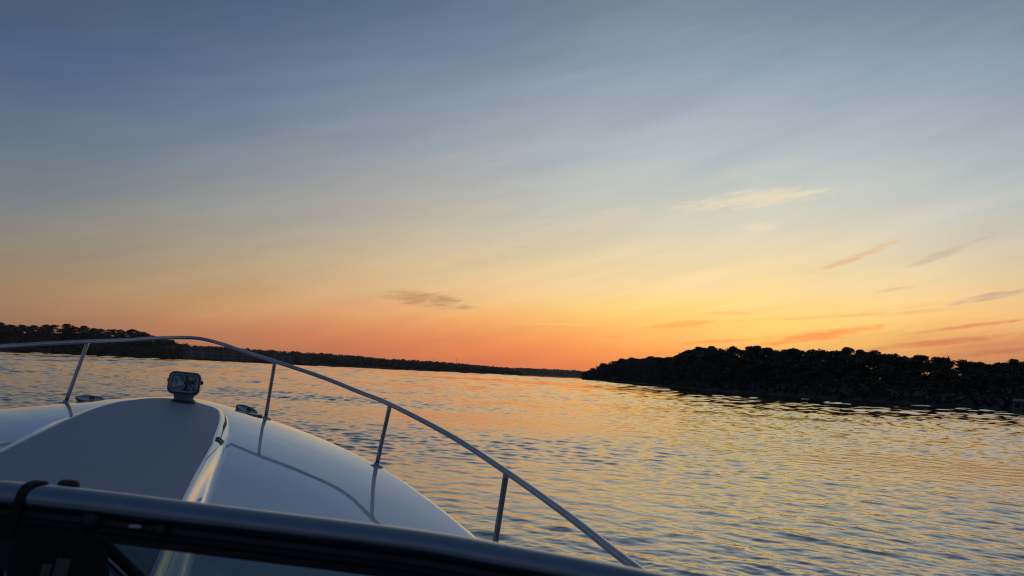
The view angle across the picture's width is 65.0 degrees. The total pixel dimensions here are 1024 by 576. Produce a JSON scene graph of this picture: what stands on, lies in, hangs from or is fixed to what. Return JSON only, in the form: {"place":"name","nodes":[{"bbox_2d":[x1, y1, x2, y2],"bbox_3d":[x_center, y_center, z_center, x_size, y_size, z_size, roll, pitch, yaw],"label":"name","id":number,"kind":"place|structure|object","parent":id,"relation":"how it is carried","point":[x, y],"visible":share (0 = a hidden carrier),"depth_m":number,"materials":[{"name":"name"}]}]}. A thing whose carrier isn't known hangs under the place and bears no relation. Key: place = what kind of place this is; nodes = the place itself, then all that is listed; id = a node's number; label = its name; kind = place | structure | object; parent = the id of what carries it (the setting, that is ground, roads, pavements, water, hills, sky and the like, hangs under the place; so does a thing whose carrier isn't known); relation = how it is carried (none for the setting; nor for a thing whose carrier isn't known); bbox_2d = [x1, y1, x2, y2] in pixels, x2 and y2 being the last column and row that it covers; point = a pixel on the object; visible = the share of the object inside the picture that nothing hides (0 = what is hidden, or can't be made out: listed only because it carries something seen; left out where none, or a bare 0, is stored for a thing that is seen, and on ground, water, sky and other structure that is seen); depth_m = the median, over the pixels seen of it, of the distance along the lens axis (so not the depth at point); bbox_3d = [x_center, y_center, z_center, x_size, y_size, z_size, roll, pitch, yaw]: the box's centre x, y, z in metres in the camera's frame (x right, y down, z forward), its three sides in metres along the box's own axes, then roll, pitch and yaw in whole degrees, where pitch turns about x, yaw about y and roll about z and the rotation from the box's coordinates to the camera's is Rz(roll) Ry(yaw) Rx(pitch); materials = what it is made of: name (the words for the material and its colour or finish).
{"place":"outdoors","nodes":[
{"label":"outdoors","id":0,"kind":"place"},
{"bbox_2d":[0,335,184,359],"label":"terrain","id":1,"kind":"structure","parent":0,"point":[119,355],"depth_m":893.40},
{"bbox_2d":[0,325,11,338],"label":"broadleaf tree","id":2,"kind":"object","parent":1,"relation":"on","point":[4,328],"visible":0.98,"depth_m":880.26,"materials":[{"name":"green plant"}]},
{"bbox_2d":[3,327,22,338],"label":"broadleaf tree","id":3,"kind":"object","parent":1,"relation":"on","point":[17,330],"visible":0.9,"depth_m":885.86,"materials":[{"name":"green plant"}]},
{"bbox_2d":[9,338,20,343],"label":"broadleaf tree","id":4,"kind":"object","parent":1,"relation":"on","point":[14,340],"visible":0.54,"depth_m":854.87,"materials":[{"name":"green plant"}]},
{"bbox_2d":[15,324,27,332],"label":"broadleaf tree","id":5,"kind":"object","parent":1,"relation":"on","point":[19,325],"visible":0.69,"depth_m":913.04,"materials":[{"name":"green plant"}]},
{"bbox_2d":[26,328,39,340],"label":"broadleaf tree","id":6,"kind":"object","parent":1,"relation":"on","point":[31,335],"visible":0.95,"depth_m":892.81,"materials":[{"name":"green plant"}]},
{"bbox_2d":[25,325,41,334],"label":"broadleaf tree","id":7,"kind":"object","parent":1,"relation":"on","point":[34,326],"visible":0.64,"depth_m":911.59,"materials":[{"name":"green plant"}]},
{"bbox_2d":[38,327,54,340],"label":"broadleaf tree","id":8,"kind":"object","parent":1,"relation":"on","point":[49,329],"visible":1,"depth_m":904.16,"materials":[{"name":"green plant"}]},
{"bbox_2d":[48,325,59,334],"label":"broadleaf tree","id":9,"kind":"object","parent":1,"relation":"on","point":[55,328],"visible":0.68,"depth_m":926.22,"materials":[{"name":"green plant"}]},
{"bbox_2d":[54,329,70,340],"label":"broadleaf tree","id":10,"kind":"object","parent":1,"relation":"on","point":[65,332],"visible":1,"depth_m":913.70,"materials":[{"name":"green plant"}]},
{"bbox_2d":[63,324,75,329],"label":"broadleaf tree","id":11,"kind":"object","parent":1,"relation":"on","point":[71,327],"visible":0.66,"depth_m":934.85,"materials":[{"name":"green plant"}]},
{"bbox_2d":[64,344,79,350],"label":"broadleaf tree","id":12,"kind":"object","parent":1,"relation":"on","point":[73,345],"visible":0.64,"depth_m":876.24,"materials":[{"name":"green plant"}]},
{"bbox_2d":[65,330,79,339],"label":"broadleaf tree","id":13,"kind":"object","parent":1,"relation":"on","point":[74,335],"visible":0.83,"depth_m":915.53,"materials":[{"name":"green plant"}]},
{"bbox_2d":[79,326,89,336],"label":"broadleaf tree","id":14,"kind":"object","parent":1,"relation":"on","point":[82,329],"visible":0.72,"depth_m":937.14,"materials":[{"name":"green plant"}]},
{"bbox_2d":[82,331,91,339],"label":"broadleaf tree","id":15,"kind":"object","parent":1,"relation":"on","point":[87,336],"visible":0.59,"depth_m":915.20,"materials":[{"name":"green plant"}]},
{"bbox_2d":[0,332,183,358],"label":"undergrowth","id":16,"kind":"object","parent":1,"relation":"on","point":[61,349],"visible":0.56,"depth_m":898.81,"materials":[{"name":"green plant"}]},
{"bbox_2d":[87,343,97,351],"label":"broadleaf tree","id":17,"kind":"object","parent":1,"relation":"on","point":[90,346],"visible":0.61,"depth_m":885.74,"materials":[{"name":"green plant"}]},
{"bbox_2d":[89,331,106,343],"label":"broadleaf tree","id":18,"kind":"object","parent":1,"relation":"on","point":[98,335],"visible":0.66,"depth_m":921.25,"materials":[{"name":"green plant"}]},
{"bbox_2d":[99,343,115,354],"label":"broadleaf tree","id":19,"kind":"object","parent":1,"relation":"on","point":[109,346],"visible":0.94,"depth_m":892.66,"materials":[{"name":"green plant"}]},
{"bbox_2d":[102,332,112,338],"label":"broadleaf tree","id":20,"kind":"object","parent":1,"relation":"on","point":[107,335],"visible":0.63,"depth_m":927.23,"materials":[{"name":"green plant"}]},
{"bbox_2d":[104,329,114,337],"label":"broadleaf tree","id":21,"kind":"object","parent":1,"relation":"on","point":[112,331],"visible":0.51,"depth_m":951.28,"materials":[{"name":"green plant"}]},
{"bbox_2d":[112,333,128,344],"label":"broadleaf tree","id":22,"kind":"object","parent":1,"relation":"on","point":[122,335],"visible":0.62,"depth_m":936.75,"materials":[{"name":"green plant"}]},
{"bbox_2d":[115,329,126,337],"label":"broadleaf tree","id":23,"kind":"object","parent":1,"relation":"on","point":[122,331],"visible":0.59,"depth_m":955.37,"materials":[{"name":"green plant"}]},
{"bbox_2d":[125,330,135,335],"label":"broadleaf tree","id":24,"kind":"object","parent":1,"relation":"on","point":[128,332],"visible":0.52,"depth_m":963.26,"materials":[{"name":"green plant"}]},
{"bbox_2d":[125,335,141,345],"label":"broadleaf tree","id":25,"kind":"object","parent":1,"relation":"on","point":[130,343],"visible":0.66,"depth_m":936.09,"materials":[{"name":"green plant"}]},
{"bbox_2d":[139,333,149,343],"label":"broadleaf tree","id":26,"kind":"object","parent":1,"relation":"on","point":[145,334],"visible":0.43,"depth_m":965.90,"materials":[{"name":"green plant"}]},
{"bbox_2d":[138,336,153,346],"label":"broadleaf tree","id":27,"kind":"object","parent":1,"relation":"on","point":[143,342],"visible":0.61,"depth_m":951.05,"materials":[{"name":"green plant"}]},
{"bbox_2d":[152,340,165,347],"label":"broadleaf tree","id":28,"kind":"object","parent":1,"relation":"on","point":[160,342],"visible":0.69,"depth_m":948.17,"materials":[{"name":"green plant"}]},
{"bbox_2d":[151,345,167,355],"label":"broadleaf tree","id":29,"kind":"object","parent":1,"relation":"on","point":[162,351],"visible":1,"depth_m":915.82,"materials":[{"name":"green plant"}]},
{"bbox_2d":[162,340,177,345],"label":"broadleaf tree","id":30,"kind":"object","parent":1,"relation":"on","point":[171,342],"visible":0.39,"depth_m":975.99,"materials":[{"name":"green plant"}]},
{"bbox_2d":[165,344,182,353],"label":"broadleaf tree","id":31,"kind":"object","parent":1,"relation":"on","point":[174,345],"visible":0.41,"depth_m":958.13,"materials":[{"name":"green plant"}]},
{"bbox_2d":[169,346,182,354],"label":"broadleaf tree","id":32,"kind":"object","parent":1,"relation":"on","point":[172,351],"visible":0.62,"depth_m":929.47,"materials":[{"name":"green plant"}]},
{"bbox_2d":[185,358,515,374],"bbox_3d":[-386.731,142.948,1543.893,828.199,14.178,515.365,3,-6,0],"label":"hills","id":33,"kind":"structure","parent":0,"point":[368,366],"depth_m":1431.13,"materials":[{"name":"black plant"}]},
{"bbox_2d":[183,350,218,358],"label":"apartment building","id":34,"kind":"structure","parent":33,"relation":"on","point":[200,354],"depth_m":1345.16,"materials":[{"name":"paint"}]},
{"bbox_2d":[217,351,254,360],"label":"apartment building","id":35,"kind":"structure","parent":33,"relation":"on","point":[240,356],"depth_m":1365.44,"materials":[{"name":"paint"}]},
{"bbox_2d":[268,354,294,362],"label":"apartment building","id":36,"kind":"structure","parent":33,"relation":"on","point":[286,358],"depth_m":1390.48,"materials":[{"name":"paint"}]},
{"bbox_2d":[300,354,310,363],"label":"apartment building","id":37,"kind":"structure","parent":33,"relation":"on","point":[304,359],"depth_m":1403.38,"materials":[{"name":"paint"}]},
{"bbox_2d":[178,343,523,374],"bbox_3d":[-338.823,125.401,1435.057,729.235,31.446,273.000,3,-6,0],"label":"woods","id":38,"kind":"object","parent":33,"relation":"on","point":[330,358],"visible":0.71,"depth_m":1446.31,"materials":[{"name":"green plant"}]},
{"bbox_2d":[0,351,1023,575],"bbox_3d":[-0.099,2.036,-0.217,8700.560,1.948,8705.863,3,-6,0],"label":"water","id":39,"kind":"structure","parent":0,"point":[678,481],"depth_m":22.31,"materials":[{"name":"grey liquid"}]},
{"bbox_2d":[0,336,674,575],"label":"motorboat","id":40,"kind":"object","parent":39,"relation":"on","point":[183,481],"visible":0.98,"depth_m":3.04,"materials":[{"name":"plastic"}]},
{"bbox_2d":[0,480,48,575],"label":"strap","id":41,"kind":"object","parent":40,"relation":"attached to","point":[14,513],"visible":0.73,"depth_m":0.78,"materials":[{"name":"black fabric"}]},
{"bbox_2d":[39,564,52,575],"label":"webbing tail","id":42,"kind":"object","parent":40,"relation":"hanging from","point":[45,570],"visible":1,"depth_m":0.75},
{"bbox_2d":[0,522,108,575],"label":"canvas cover","id":43,"kind":"object","parent":40,"relation":"hanging from","point":[28,550],"visible":0.95,"depth_m":0.78,"materials":[{"name":"black fabric"}]},
{"bbox_2d":[52,558,70,575],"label":"webbing tail","id":44,"kind":"object","parent":40,"relation":"hanging from","point":[61,568],"visible":1,"depth_m":0.75},
{"bbox_2d":[1012,399,1023,410],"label":"covered dock","id":45,"kind":"object","parent":39,"relation":"in","point":[1021,401],"visible":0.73,"depth_m":133.46,"materials":[{"name":"paint"}]},
{"bbox_2d":[0,0,1023,379],"label":"sky","id":46,"kind":"structure","parent":0,"point":[581,185],"materials":[{"name":"blue"}]},
{"bbox_2d":[522,372,581,377],"bbox_3d":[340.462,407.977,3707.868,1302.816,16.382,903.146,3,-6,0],"label":"hills","id":47,"kind":"structure","parent":0,"point":[559,375],"depth_m":3396.58,"materials":[{"name":"black plant"}]},
{"bbox_2d":[489,366,585,375],"bbox_3d":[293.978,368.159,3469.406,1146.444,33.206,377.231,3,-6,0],"label":"woods","id":48,"kind":"object","parent":47,"relation":"on","point":[545,371],"visible":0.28,"depth_m":3410.35,"materials":[{"name":"green plant"}]},
{"bbox_2d":[585,379,1023,410],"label":"terrain","id":49,"kind":"structure","parent":0,"point":[881,399],"depth_m":165.28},
{"bbox_2d":[584,368,596,375],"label":"broadleaf tree","id":50,"kind":"object","parent":49,"relation":"on","point":[588,374],"visible":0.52,"depth_m":614.00,"materials":[{"name":"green plant"}]},
{"bbox_2d":[596,363,605,375],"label":"broadleaf tree","id":51,"kind":"object","parent":49,"relation":"on","point":[599,369],"visible":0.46,"depth_m":577.20,"materials":[{"name":"green plant"}]},
{"bbox_2d":[615,358,623,370],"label":"broadleaf tree","id":52,"kind":"object","parent":49,"relation":"on","point":[617,363],"visible":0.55,"depth_m":510.06,"materials":[{"name":"green plant"}]},
{"bbox_2d":[639,356,653,371],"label":"broadleaf tree","id":53,"kind":"object","parent":49,"relation":"on","point":[648,357],"visible":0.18,"depth_m":379.24,"materials":[{"name":"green plant"}]},
{"bbox_2d":[651,357,662,375],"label":"broadleaf tree","id":54,"kind":"object","parent":49,"relation":"on","point":[658,359],"visible":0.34,"depth_m":333.75,"materials":[{"name":"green plant"}]},
{"bbox_2d":[655,361,668,376],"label":"broadleaf tree","id":55,"kind":"object","parent":49,"relation":"on","point":[662,369],"visible":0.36,"depth_m":309.62,"materials":[{"name":"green plant"}]},
{"bbox_2d":[657,356,670,371],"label":"broadleaf tree","id":56,"kind":"object","parent":49,"relation":"on","point":[665,359],"visible":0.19,"depth_m":313.08,"materials":[{"name":"green plant"}]},
{"bbox_2d":[670,359,680,370],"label":"broadleaf tree","id":57,"kind":"object","parent":49,"relation":"on","point":[675,364],"visible":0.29,"depth_m":276.28,"materials":[{"name":"green plant"}]},
{"bbox_2d":[677,350,688,362],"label":"broadleaf tree","id":58,"kind":"object","parent":49,"relation":"on","point":[681,357],"visible":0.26,"depth_m":274.73,"materials":[{"name":"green plant"}]},
{"bbox_2d":[690,346,701,363],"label":"broadleaf tree","id":59,"kind":"object","parent":49,"relation":"on","point":[696,348],"visible":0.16,"depth_m":256.66,"materials":[{"name":"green plant"}]},
{"bbox_2d":[694,348,706,357],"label":"broadleaf tree","id":60,"kind":"object","parent":49,"relation":"on","point":[698,354],"visible":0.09,"depth_m":248.30,"materials":[{"name":"green plant"}]},
{"bbox_2d":[697,346,715,371],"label":"broadleaf tree","id":61,"kind":"object","parent":49,"relation":"on","point":[711,348],"visible":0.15,"depth_m":236.23,"materials":[{"name":"black plant"}]},
{"bbox_2d":[707,348,726,370],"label":"broadleaf tree","id":62,"kind":"object","parent":49,"relation":"on","point":[716,350],"visible":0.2,"depth_m":232.75,"materials":[{"name":"black plant"}]},
{"bbox_2d":[726,346,741,368],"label":"broadleaf tree","id":63,"kind":"object","parent":49,"relation":"on","point":[731,349],"visible":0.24,"depth_m":226.78,"materials":[{"name":"black plant"}]},
{"bbox_2d":[732,349,747,369],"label":"broadleaf tree","id":64,"kind":"object","parent":49,"relation":"on","point":[741,352],"visible":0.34,"depth_m":222.00,"materials":[{"name":"black plant"}]},
{"bbox_2d":[745,346,760,373],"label":"broadleaf tree","id":65,"kind":"object","parent":49,"relation":"on","point":[748,348],"visible":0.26,"depth_m":219.38,"materials":[{"name":"black plant"}]},
{"bbox_2d":[743,345,764,371],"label":"broadleaf tree","id":66,"kind":"object","parent":49,"relation":"on","point":[756,350],"visible":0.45,"depth_m":216.33,"materials":[{"name":"black plant"}]},
{"bbox_2d":[758,347,777,370],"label":"broadleaf tree","id":67,"kind":"object","parent":49,"relation":"on","point":[766,351],"visible":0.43,"depth_m":211.68,"materials":[{"name":"black plant"}]},
{"bbox_2d":[768,349,790,376],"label":"broadleaf tree","id":68,"kind":"object","parent":49,"relation":"on","point":[781,354],"visible":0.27,"depth_m":203.15,"materials":[{"name":"black plant"}]},
{"bbox_2d":[775,348,801,370],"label":"broadleaf tree","id":69,"kind":"object","parent":49,"relation":"on","point":[793,353],"visible":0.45,"depth_m":198.98,"materials":[{"name":"black plant"}]},
{"bbox_2d":[789,350,804,366],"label":"broadleaf tree","id":70,"kind":"object","parent":49,"relation":"on","point":[800,352],"visible":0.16,"depth_m":203.72,"materials":[{"name":"black plant"}]},
{"bbox_2d":[580,370,1023,409],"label":"undergrowth","id":71,"kind":"object","parent":49,"relation":"on","point":[926,396],"visible":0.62,"depth_m":165.35,"materials":[{"name":"green plant"}]},
{"bbox_2d":[797,349,821,371],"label":"broadleaf tree","id":72,"kind":"object","parent":49,"relation":"on","point":[809,351],"visible":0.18,"depth_m":190.12,"materials":[{"name":"black plant"}]},
{"bbox_2d":[801,349,833,378],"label":"broadleaf tree","id":73,"kind":"object","parent":49,"relation":"on","point":[815,355],"visible":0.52,"depth_m":185.83,"materials":[{"name":"black plant"}]},
{"bbox_2d":[820,350,843,378],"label":"broadleaf tree","id":74,"kind":"object","parent":49,"relation":"on","point":[834,353],"visible":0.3,"depth_m":184.18,"materials":[{"name":"black plant"}]},
{"bbox_2d":[834,346,860,379],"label":"broadleaf tree","id":75,"kind":"object","parent":49,"relation":"on","point":[845,352],"visible":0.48,"depth_m":181.59,"materials":[{"name":"black plant"}]},
{"bbox_2d":[838,354,869,385],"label":"broadleaf tree","id":76,"kind":"object","parent":49,"relation":"on","point":[848,366],"visible":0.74,"depth_m":173.64,"materials":[{"name":"black plant"}]},
{"bbox_2d":[853,349,870,381],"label":"broadleaf tree","id":77,"kind":"object","parent":49,"relation":"on","point":[860,352],"visible":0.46,"depth_m":179.15,"materials":[{"name":"black plant"}]},
{"bbox_2d":[860,350,888,385],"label":"broadleaf tree","id":78,"kind":"object","parent":49,"relation":"on","point":[871,356],"visible":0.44,"depth_m":177.17,"materials":[{"name":"black plant"}]},
{"bbox_2d":[865,364,902,387],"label":"broadleaf tree","id":79,"kind":"object","parent":49,"relation":"on","point":[883,368],"visible":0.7,"depth_m":169.18,"materials":[{"name":"black plant"}]},
{"bbox_2d":[867,353,904,383],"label":"broadleaf tree","id":80,"kind":"object","parent":49,"relation":"on","point":[883,358],"visible":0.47,"depth_m":175.05,"materials":[{"name":"black plant"}]},
{"bbox_2d":[880,353,902,383],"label":"broadleaf tree","id":81,"kind":"object","parent":49,"relation":"on","point":[893,356],"visible":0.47,"depth_m":174.62,"materials":[{"name":"black plant"}]},
{"bbox_2d":[887,356,915,385],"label":"broadleaf tree","id":82,"kind":"object","parent":49,"relation":"on","point":[899,359],"visible":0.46,"depth_m":172.78,"materials":[{"name":"black plant"}]},
{"bbox_2d":[897,369,928,389],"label":"broadleaf tree","id":83,"kind":"object","parent":49,"relation":"on","point":[913,377],"visible":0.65,"depth_m":163.22,"materials":[{"name":"black plant"}]},
{"bbox_2d":[901,354,930,385],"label":"broadleaf tree","id":84,"kind":"object","parent":49,"relation":"on","point":[917,359],"visible":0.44,"depth_m":170.54,"materials":[{"name":"black plant"}]},
{"bbox_2d":[917,356,934,380],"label":"broadleaf tree","id":85,"kind":"object","parent":49,"relation":"on","point":[924,365],"visible":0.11,"depth_m":177.56,"materials":[{"name":"black plant"}]},
{"bbox_2d":[922,356,957,388],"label":"broadleaf tree","id":86,"kind":"object","parent":49,"relation":"on","point":[938,362],"visible":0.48,"depth_m":167.10,"materials":[{"name":"black plant"}]},
{"bbox_2d":[929,368,952,393],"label":"broadleaf tree","id":87,"kind":"object","parent":49,"relation":"on","point":[941,373],"visible":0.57,"depth_m":158.75,"materials":[{"name":"black plant"}]},
{"bbox_2d":[928,357,955,383],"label":"broadleaf tree","id":88,"kind":"object","parent":49,"relation":"on","point":[951,363],"visible":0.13,"depth_m":172.42,"materials":[{"name":"black plant"}]},
{"bbox_2d":[946,356,951,387],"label":"conifer tree","id":89,"kind":"object","parent":49,"relation":"on","point":[947,363],"visible":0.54,"depth_m":165.73,"materials":[{"name":"black plant"}]},
{"bbox_2d":[942,359,974,387],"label":"broadleaf tree","id":90,"kind":"object","parent":49,"relation":"on","point":[954,372],"visible":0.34,"depth_m":163.23,"materials":[{"name":"black plant"}]},
{"bbox_2d":[953,361,982,382],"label":"broadleaf tree","id":91,"kind":"object","parent":49,"relation":"on","point":[966,366],"visible":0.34,"depth_m":161.16,"materials":[{"name":"black plant"}]},
{"bbox_2d":[963,362,987,383],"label":"broadleaf tree","id":92,"kind":"object","parent":49,"relation":"on","point":[980,364],"visible":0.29,"depth_m":159.86,"materials":[{"name":"black plant"}]},
{"bbox_2d":[973,364,997,392],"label":"broadleaf tree","id":93,"kind":"object","parent":49,"relation":"on","point":[986,367],"visible":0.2,"depth_m":158.54,"materials":[{"name":"black plant"}]},
{"bbox_2d":[983,362,1010,388],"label":"broadleaf tree","id":94,"kind":"object","parent":49,"relation":"on","point":[996,366],"visible":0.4,"depth_m":156.20,"materials":[{"name":"black plant"}]},
{"bbox_2d":[1003,359,1023,391],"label":"broadleaf tree","id":95,"kind":"object","parent":49,"relation":"on","point":[1013,362],"visible":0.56,"depth_m":153.50,"materials":[{"name":"black plant"}]},
{"bbox_2d":[1011,361,1023,384],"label":"broadleaf tree","id":96,"kind":"object","parent":49,"relation":"on","point":[1017,368],"visible":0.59,"depth_m":151.94,"materials":[{"name":"black plant"}]}
]}

